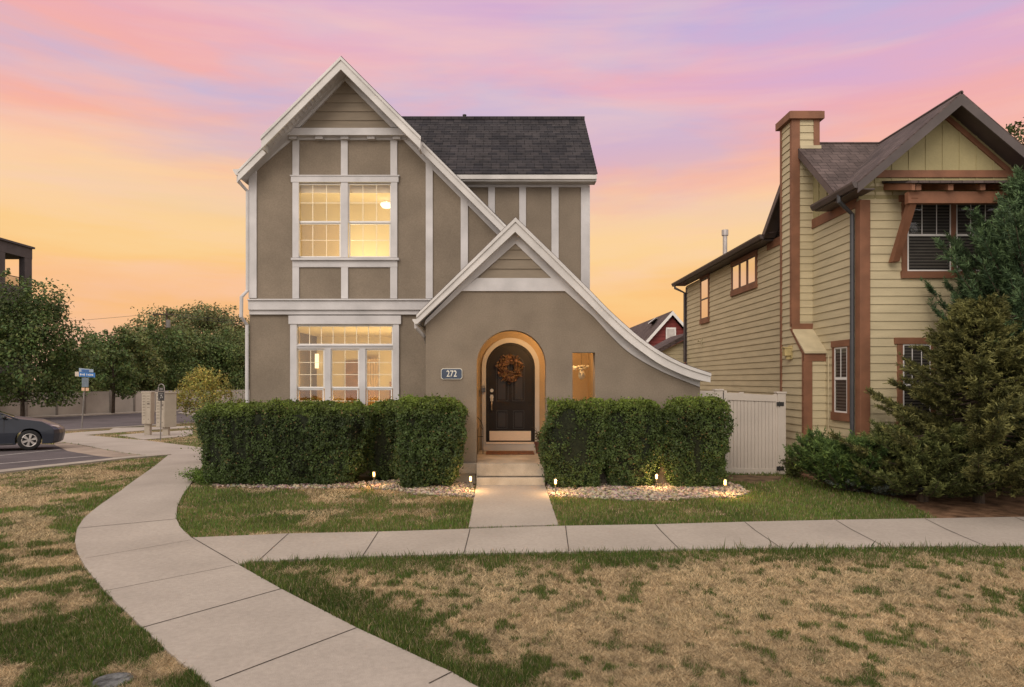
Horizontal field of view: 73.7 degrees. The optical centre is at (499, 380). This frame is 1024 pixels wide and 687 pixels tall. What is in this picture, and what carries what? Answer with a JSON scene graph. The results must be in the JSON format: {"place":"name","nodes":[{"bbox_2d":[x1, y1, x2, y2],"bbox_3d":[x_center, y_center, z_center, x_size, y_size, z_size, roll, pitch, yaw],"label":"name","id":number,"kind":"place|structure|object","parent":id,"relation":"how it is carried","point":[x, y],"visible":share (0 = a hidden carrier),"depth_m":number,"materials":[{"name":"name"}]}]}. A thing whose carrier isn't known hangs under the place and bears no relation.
{"place":"outdoors","nodes":[
{"label":"outdoors","id":0,"kind":"place"},
{"bbox_2d":[27,411,141,416],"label":"pavement","id":1,"kind":"structure","parent":0,"point":[80,414],"depth_m":54.42,"materials":[{"name":"concrete"}]},
{"bbox_2d":[19,411,194,432],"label":"road","id":2,"kind":"structure","parent":0,"point":[101,421],"depth_m":45.81,"materials":[{"name":"grey asphalt"}]},
{"bbox_2d":[75,368,94,428],"bbox_3d":[-21.644,1.018,35.654,1.043,3.341,0.110,0,0,0],"label":"street name sign","id":3,"kind":"object","parent":2,"relation":"on","point":[83,372],"visible":0.98,"depth_m":35.61,"materials":[{"name":"blue metal"}]},
{"bbox_2d":[177,410,201,415],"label":"traffic island","id":4,"kind":"structure","parent":2,"relation":"on","point":[186,412],"depth_m":56.94,"materials":[{"name":"concrete"}]},
{"bbox_2d":[60,426,202,454],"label":"plaza path","id":5,"kind":"structure","parent":0,"point":[132,446],"depth_m":24.22,"materials":[{"name":"concrete"}]},
{"bbox_2d":[75,454,477,686],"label":"path","id":6,"kind":"structure","parent":0,"point":[214,617],"depth_m":6.00,"materials":[{"name":"concrete"}]},
{"bbox_2d":[477,416,482,453],"bbox_3d":[-0.414,1.135,14.175,0.140,0.785,0.065,0,0,0],"label":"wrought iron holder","id":7,"kind":"object","parent":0,"point":[478,436],"visible":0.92,"depth_m":14.20,"materials":[{"name":"metal"}]},
{"bbox_2d":[0,423,1023,686],"bbox_3d":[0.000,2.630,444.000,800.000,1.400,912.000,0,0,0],"label":"ground","id":8,"kind":"structure","parent":0,"point":[366,479],"depth_m":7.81,"materials":[{"name":"plant"}]},
{"bbox_2d":[0,237,34,387],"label":"apartment block","id":9,"kind":"structure","parent":8,"relation":"on","point":[21,252],"depth_m":69.95,"materials":[{"name":"metal"}]},
{"bbox_2d":[0,268,104,416],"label":"leafy tree","id":10,"kind":"object","parent":8,"relation":"on","point":[28,337],"visible":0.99,"depth_m":46.56,"materials":[{"name":"green plant"}]},
{"bbox_2d":[0,443,110,469],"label":"parking lane","id":11,"kind":"structure","parent":8,"relation":"on","point":[53,455],"depth_m":19.13,"materials":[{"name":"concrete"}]},
{"bbox_2d":[0,411,64,449],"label":"parked car","id":12,"kind":"object","parent":11,"relation":"on","point":[33,433],"visible":1,"depth_m":21.28,"materials":[{"name":"paint"}]},
{"bbox_2d":[0,450,85,463],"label":"parking lines","id":13,"kind":"object","parent":11,"relation":"on","point":[37,460],"visible":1,"depth_m":18.66,"materials":[{"name":"paint"}]},
{"bbox_2d":[32,340,108,391],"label":"leafy tree","id":14,"kind":"object","parent":8,"relation":"on","point":[96,388],"visible":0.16,"depth_m":61.42,"materials":[{"name":"green plant"}]},
{"bbox_2d":[0,453,170,473],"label":"kerb","id":15,"kind":"structure","parent":8,"relation":"on","point":[11,470],"depth_m":17.11,"materials":[{"name":"concrete"}]},
{"bbox_2d":[54,442,138,457],"bbox_3d":[-13.378,2.257,21.884,9.313,0.282,1.446,0,0,40],"label":"concrete gutter","id":16,"kind":"object","parent":8,"relation":"on","point":[86,450],"visible":0.61,"depth_m":20.83,"materials":[{"name":"beige concrete"}]},
{"bbox_2d":[79,329,144,390],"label":"leafy tree","id":17,"kind":"object","parent":8,"relation":"on","point":[122,338],"visible":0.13,"depth_m":66.21,"materials":[{"name":"green plant"}]},
{"bbox_2d":[91,672,136,686],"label":"irrigation cover","id":18,"kind":"object","parent":8,"relation":"on","point":[111,679],"visible":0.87,"depth_m":4.65,"materials":[{"name":"concrete"}]},
{"bbox_2d":[34,409,196,417],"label":"kerb","id":19,"kind":"structure","parent":8,"relation":"on","point":[93,414],"depth_m":53.67,"materials":[{"name":"concrete"}]},
{"bbox_2d":[89,347,143,412],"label":"leafy tree","id":20,"kind":"object","parent":8,"relation":"on","point":[114,384],"visible":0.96,"depth_m":55.85,"materials":[{"name":"green plant"}]},
{"bbox_2d":[0,389,244,416],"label":"long fence","id":21,"kind":"object","parent":8,"relation":"on","point":[100,402],"visible":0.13,"depth_m":57.39,"materials":[{"name":"beige concrete"}]},
{"bbox_2d":[65,422,194,430],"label":"kerb","id":22,"kind":"structure","parent":8,"relation":"on","point":[116,427],"depth_m":36.84,"materials":[{"name":"concrete"}]},
{"bbox_2d":[106,323,168,390],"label":"leafy tree","id":23,"kind":"object","parent":8,"relation":"on","point":[143,350],"visible":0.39,"depth_m":69.39,"materials":[{"name":"green plant"}]},
{"bbox_2d":[63,311,242,361],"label":"utility pole","id":24,"kind":"object","parent":8,"relation":"on","point":[167,323],"visible":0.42,"depth_m":79.75,"materials":[{"name":"brown wood"}]},
{"bbox_2d":[119,430,192,439],"bbox_3d":[-15.429,2.474,30.710,2.941,0.395,9.298,0,0,-24],"label":"mailbox pad","id":25,"kind":"object","parent":8,"relation":"on","point":[156,435],"visible":0.62,"depth_m":29.26,"materials":[{"name":"concrete"}]},
{"bbox_2d":[141,392,154,434],"bbox_3d":[-15.427,1.437,29.930,0.664,1.893,0.446,0,0,11],"label":"cluster mailbox","id":26,"kind":"object","parent":25,"relation":"on","point":[147,409],"visible":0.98,"depth_m":29.73,"materials":[{"name":"beige metal"}]},
{"bbox_2d":[142,394,149,423],"bbox_3d":[-15.398,1.231,29.714,0.411,1.281,0.012,0,0,12],"label":"mail door","id":27,"kind":"structure","parent":26,"relation":"in","point":[146,407],"depth_m":29.71,"materials":[{"name":"beige metal"}]},
{"bbox_2d":[155,392,176,434],"bbox_3d":[-14.387,1.435,29.430,0.452,1.864,0.736,0,0,35],"label":"cluster mailbox","id":28,"kind":"object","parent":25,"relation":"on","point":[168,418],"visible":0.6,"depth_m":29.30,"materials":[{"name":"beige metal"}]},
{"bbox_2d":[156,395,163,426],"bbox_3d":[-14.540,1.291,29.214,0.386,1.375,0.012,0,0,13],"label":"mail door","id":29,"kind":"structure","parent":28,"relation":"in","point":[157,417],"depth_m":29.22,"materials":[{"name":"beige metal"}]},
{"bbox_2d":[158,384,164,440],"bbox_3d":[-12.866,1.210,25.949,0.260,2.182,0.078,0,0,0],"label":"plaque sign","id":30,"kind":"object","parent":8,"relation":"on","point":[161,396],"visible":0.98,"depth_m":25.93,"materials":[{"name":"black metal"}]},
{"bbox_2d":[137,323,201,390],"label":"leafy tree","id":31,"kind":"object","parent":8,"relation":"on","point":[173,351],"visible":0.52,"depth_m":75.84,"materials":[{"name":"green plant"}]},
{"bbox_2d":[126,303,212,357],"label":"leafy tree","id":32,"kind":"object","parent":8,"relation":"on","point":[156,318],"visible":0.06,"depth_m":117.25,"materials":[{"name":"green plant"}]},
{"bbox_2d":[160,323,225,389],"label":"leafy tree","id":33,"kind":"object","parent":8,"relation":"on","point":[193,346],"visible":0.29,"depth_m":80.93,"materials":[{"name":"green plant"}]},
{"bbox_2d":[175,465,211,483],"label":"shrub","id":34,"kind":"object","parent":8,"relation":"on","point":[196,474],"visible":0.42,"depth_m":12.67,"materials":[{"name":"green plant"}]},
{"bbox_2d":[162,300,244,377],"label":"leafy tree","id":35,"kind":"object","parent":8,"relation":"on","point":[213,325],"visible":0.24,"depth_m":116.03,"materials":[{"name":"green plant"}]},
{"bbox_2d":[169,364,240,416],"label":"ornamental tree","id":36,"kind":"object","parent":8,"relation":"on","point":[212,387],"visible":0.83,"depth_m":42.42,"materials":[{"name":"green plant"}]},
{"bbox_2d":[175,382,244,456],"bbox_3d":[-6.860,1.027,16.985,2.387,1.967,2.182,0,0,0],"label":"garden shrub","id":37,"kind":"object","parent":8,"relation":"on","point":[192,429],"visible":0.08,"depth_m":16.70,"materials":[{"name":"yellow plant"}]},
{"bbox_2d":[186,328,244,389],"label":"leafy tree","id":38,"kind":"object","parent":8,"relation":"on","point":[220,351],"visible":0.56,"depth_m":83.13,"materials":[{"name":"green plant"}]},
{"bbox_2d":[205,324,244,389],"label":"leafy tree","id":39,"kind":"object","parent":8,"relation":"on","point":[234,335],"visible":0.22,"depth_m":86.93,"materials":[{"name":"green plant"}]},
{"bbox_2d":[208,384,244,403],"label":"garden shrub","id":40,"kind":"object","parent":8,"relation":"on","point":[232,401],"visible":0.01,"depth_m":15.72,"materials":[{"name":"green plant"}]},
{"bbox_2d":[232,314,248,332],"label":"leafy tree","id":41,"kind":"object","parent":8,"relation":"on","point":[238,319],"visible":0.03,"depth_m":127.96,"materials":[{"name":"green plant"}]},
{"bbox_2d":[190,397,372,485],"bbox_3d":[-4.019,1.130,12.928,3.366,1.668,1.435,0,0,0],"label":"boxwood hedge","id":42,"kind":"object","parent":8,"relation":"on","point":[285,442],"visible":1,"depth_m":12.45,"materials":[{"name":"green plant"}]},
{"bbox_2d":[362,396,400,480],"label":"boxwood hedge","id":43,"kind":"object","parent":8,"relation":"on","point":[380,450],"visible":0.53,"depth_m":13.05,"materials":[{"name":"green plant"}]},
{"bbox_2d":[233,56,710,484],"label":"stucco house","id":44,"kind":"structure","parent":8,"relation":"on","point":[391,251],"depth_m":13.80,"materials":[{"name":"grey paint"}]},
{"bbox_2d":[297,349,324,399],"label":"window","id":45,"kind":"structure","parent":44,"relation":"in","point":[310,388],"depth_m":13.82,"materials":[{"name":"white plastic"}]},
{"bbox_2d":[299,184,340,257],"bbox_3d":[-3.648,-3.238,13.835,0.885,1.492,0.060,0,0,0],"label":"window","id":46,"kind":"structure","parent":44,"relation":"in","point":[312,222],"depth_m":13.83,"materials":[{"name":"white plastic"}]},
{"bbox_2d":[331,349,358,400],"bbox_3d":[-3.134,0.122,13.835,0.576,1.518,0.060,0,0,0],"label":"window","id":47,"kind":"structure","parent":44,"relation":"in","point":[333,388],"depth_m":13.82,"materials":[{"name":"white plastic"}]},
{"bbox_2d":[297,325,392,344],"bbox_3d":[-3.138,-0.920,13.823,1.944,0.395,0.035,0,0,0],"label":"transom window","id":48,"kind":"structure","parent":44,"relation":"in","point":[309,326],"depth_m":13.80,"materials":[{"name":"white plastic"}]},
{"bbox_2d":[348,184,390,257],"bbox_3d":[-2.634,-3.238,13.835,0.880,1.492,0.060,0,0,0],"label":"window","id":49,"kind":"structure","parent":44,"relation":"in","point":[376,222],"depth_m":13.83,"materials":[{"name":"white plastic"}]},
{"bbox_2d":[366,349,392,405],"bbox_3d":[-2.443,0.122,13.835,0.554,1.518,0.060,0,0,0],"label":"window","id":50,"kind":"structure","parent":44,"relation":"in","point":[379,388],"depth_m":13.82,"materials":[{"name":"white plastic"}]},
{"bbox_2d":[488,345,531,441],"bbox_3d":[0.226,0.297,14.948,0.975,2.151,0.104,0,0,0],"label":"front door","id":51,"kind":"structure","parent":44,"relation":"in","point":[509,405],"depth_m":14.99,"materials":[{"name":"black paint"}]},
{"bbox_2d":[496,353,523,383],"bbox_3d":[0.212,-0.253,14.906,0.639,0.678,0.142,0,0,0],"label":"wreath","id":52,"kind":"object","parent":51,"relation":"attached to","point":[508,375],"visible":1,"depth_m":14.89,"materials":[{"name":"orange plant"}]},
{"bbox_2d":[486,451,534,454],"bbox_3d":[0.210,1.518,14.335,1.003,0.018,0.570,0,0,0],"label":"doormat","id":53,"kind":"object","parent":44,"relation":"on","point":[509,452],"visible":1,"depth_m":14.12,"materials":[{"name":"brown fabric"}]},
{"bbox_2d":[573,365,588,379],"bbox_3d":[1.622,-0.634,13.700,0.322,1.232,0.155,0,0,0],"label":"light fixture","id":54,"kind":"object","parent":44,"relation":"hanging from","point":[581,373],"visible":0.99,"depth_m":13.66,"materials":[{"name":"paint"}]},
{"bbox_2d":[212,479,749,500],"bbox_3d":[-0.528,1.969,12.380,9.759,0.101,2.405,0,0,0],"label":"rock bed","id":55,"kind":"object","parent":8,"relation":"on","point":[416,494],"visible":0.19,"depth_m":12.18,"materials":[{"name":"beige gravel"}]},
{"bbox_2d":[390,391,469,487],"bbox_3d":[-1.279,1.063,12.417,1.452,1.749,0.984,0,0,0],"label":"boxwood hedge","id":56,"kind":"object","parent":55,"relation":"on","point":[430,442],"visible":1,"depth_m":12.12,"materials":[{"name":"green plant"}]},
{"bbox_2d":[534,394,613,488],"bbox_3d":[1.336,1.089,12.395,1.464,1.705,0.994,0,0,0],"label":"boxwood hedge","id":57,"kind":"object","parent":55,"relation":"on","point":[570,441],"visible":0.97,"depth_m":12.19,"materials":[{"name":"green plant"}]},
{"bbox_2d":[599,396,664,486],"bbox_3d":[2.381,1.101,12.406,1.307,1.668,0.790,0,0,0],"label":"boxwood hedge","id":58,"kind":"object","parent":55,"relation":"on","point":[632,457],"visible":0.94,"depth_m":12.21,"materials":[{"name":"green plant"}]},
{"bbox_2d":[656,393,737,486],"bbox_3d":[3.538,1.079,12.338,1.451,1.712,0.920,0,0,0],"label":"boxwood hedge","id":59,"kind":"object","parent":55,"relation":"on","point":[695,446],"visible":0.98,"depth_m":12.17,"materials":[{"name":"green plant"}]},
{"bbox_2d":[630,311,685,363],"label":"red house","id":60,"kind":"structure","parent":8,"relation":"on","point":[657,330],"depth_m":38.28,"materials":[{"name":"red wood"}]},
{"bbox_2d":[666,328,675,338],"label":"window","id":61,"kind":"structure","parent":60,"relation":"in","point":[670,332],"depth_m":38.17,"materials":[{"name":"white plastic"}]},
{"bbox_2d":[700,391,714,403],"bbox_3d":[4.269,1.091,14.100,0.364,1.759,0.060,0,0,0],"label":"side fence","id":62,"kind":"object","parent":8,"relation":"on","point":[705,392],"visible":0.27,"depth_m":14.07,"materials":[{"name":"white plastic"}]},
{"bbox_2d":[723,479,726,494],"bbox_3d":[3.825,1.842,11.604,0.072,0.342,0.070,0,0,0],"label":"path light","id":63,"kind":"object","parent":8,"relation":"on","point":[725,486],"visible":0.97,"depth_m":11.60,"materials":[{"name":"metal"}]},
{"bbox_2d":[712,389,786,473],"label":"yard gate","id":64,"kind":"structure","parent":8,"relation":"on","point":[758,439],"depth_m":14.09,"materials":[{"name":"white plastic"}]},
{"bbox_2d":[726,475,781,482],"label":"bare soil","id":65,"kind":"structure","parent":8,"relation":"on","point":[752,478],"depth_m":13.39,"materials":[{"name":"brown soil"}]},
{"bbox_2d":[778,451,805,478],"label":"garden shrub","id":66,"kind":"object","parent":8,"relation":"on","point":[790,467],"visible":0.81,"depth_m":13.34,"materials":[{"name":"green plant"}]},
{"bbox_2d":[653,90,1023,471],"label":"sided house","id":67,"kind":"structure","parent":8,"relation":"on","point":[812,298],"depth_m":13.48,"materials":[{"name":"beige wood"}]},
{"bbox_2d":[699,273,709,324],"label":"window","id":68,"kind":"structure","parent":67,"relation":"in","point":[704,280],"depth_m":22.43,"materials":[{"name":"beige glass"}]},
{"bbox_2d":[730,250,757,296],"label":"window","id":69,"kind":"structure","parent":67,"relation":"in","point":[744,272],"depth_m":18.76,"materials":[{"name":"beige glass"}]},
{"bbox_2d":[830,339,849,421],"bbox_3d":[6.720,0.000,13.459,0.060,1.583,0.731,0,0,0],"label":"window","id":70,"kind":"structure","parent":67,"relation":"in","point":[841,348],"depth_m":13.44,"materials":[{"name":"white plastic"}]},
{"bbox_2d":[894,338,935,425],"bbox_3d":[7.753,0.042,12.730,0.791,1.684,0.060,0,0,0],"label":"window","id":71,"kind":"structure","parent":67,"relation":"in","point":[902,343],"depth_m":12.73,"materials":[{"name":"white plastic"}]},
{"bbox_2d":[898,195,1000,277],"bbox_3d":[8.437,-2.679,12.730,1.991,1.544,0.060,0,0,0],"label":"window","id":72,"kind":"structure","parent":67,"relation":"in","point":[918,258],"depth_m":12.73,"materials":[{"name":"white plastic"}]},
{"bbox_2d":[782,425,898,491],"bbox_3d":[5.983,1.369,11.858,2.032,1.230,1.986,0,0,0],"label":"juniper shrub","id":73,"kind":"object","parent":8,"relation":"on","point":[820,457],"visible":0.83,"depth_m":11.52,"materials":[{"name":"green plant"}]},
{"bbox_2d":[801,473,1023,517],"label":"planting bed","id":74,"kind":"object","parent":8,"relation":"on","point":[1002,505],"visible":0.12,"depth_m":10.83,"materials":[{"name":"brown soil"}]},
{"bbox_2d":[825,472,923,495],"bbox_3d":[6.524,1.724,11.892,1.694,0.579,1.715,0,0,38],"label":"creeping juniper","id":75,"kind":"object","parent":74,"relation":"on","point":[880,490],"visible":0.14,"depth_m":11.52,"materials":[{"name":"green plant"}]},
{"bbox_2d":[828,291,1023,503],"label":"spruce tree","id":76,"kind":"object","parent":74,"relation":"on","point":[960,345],"visible":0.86,"depth_m":10.68,"materials":[{"name":"green plant"}]},
{"bbox_2d":[848,417,1007,501],"bbox_3d":[6.895,1.306,11.127,2.515,1.398,2.408,0,0,0],"label":"spruce shrub","id":77,"kind":"object","parent":74,"relation":"on","point":[916,461],"visible":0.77,"depth_m":10.57,"materials":[{"name":"green plant"}]},
{"bbox_2d":[920,165,1023,480],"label":"juniper tree","id":78,"kind":"object","parent":74,"relation":"on","point":[1002,254],"visible":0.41,"depth_m":11.35,"materials":[{"name":"green plant"}]},
{"bbox_2d":[1005,117,1023,144],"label":"leafy tree","id":79,"kind":"object","parent":8,"relation":"on","point":[1009,127],"visible":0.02,"depth_m":41.47,"materials":[{"name":"green plant"}]},
{"bbox_2d":[0,0,1023,379],"label":"sky","id":80,"kind":"structure","parent":0,"point":[126,125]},
{"bbox_2d":[469,485,557,528],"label":"walkway","id":81,"kind":"structure","parent":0,"point":[500,506],"depth_m":10.62,"materials":[{"name":"concrete"}]},
{"bbox_2d":[532,427,539,452],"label":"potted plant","id":82,"kind":"object","parent":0,"point":[536,443],"visible":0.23,"depth_m":14.30,"materials":[{"name":"green plant"}]},
{"bbox_2d":[193,517,1023,565],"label":"sidewalk","id":83,"kind":"structure","parent":0,"point":[976,531],"depth_m":8.79,"materials":[{"name":"concrete"}]}
]}

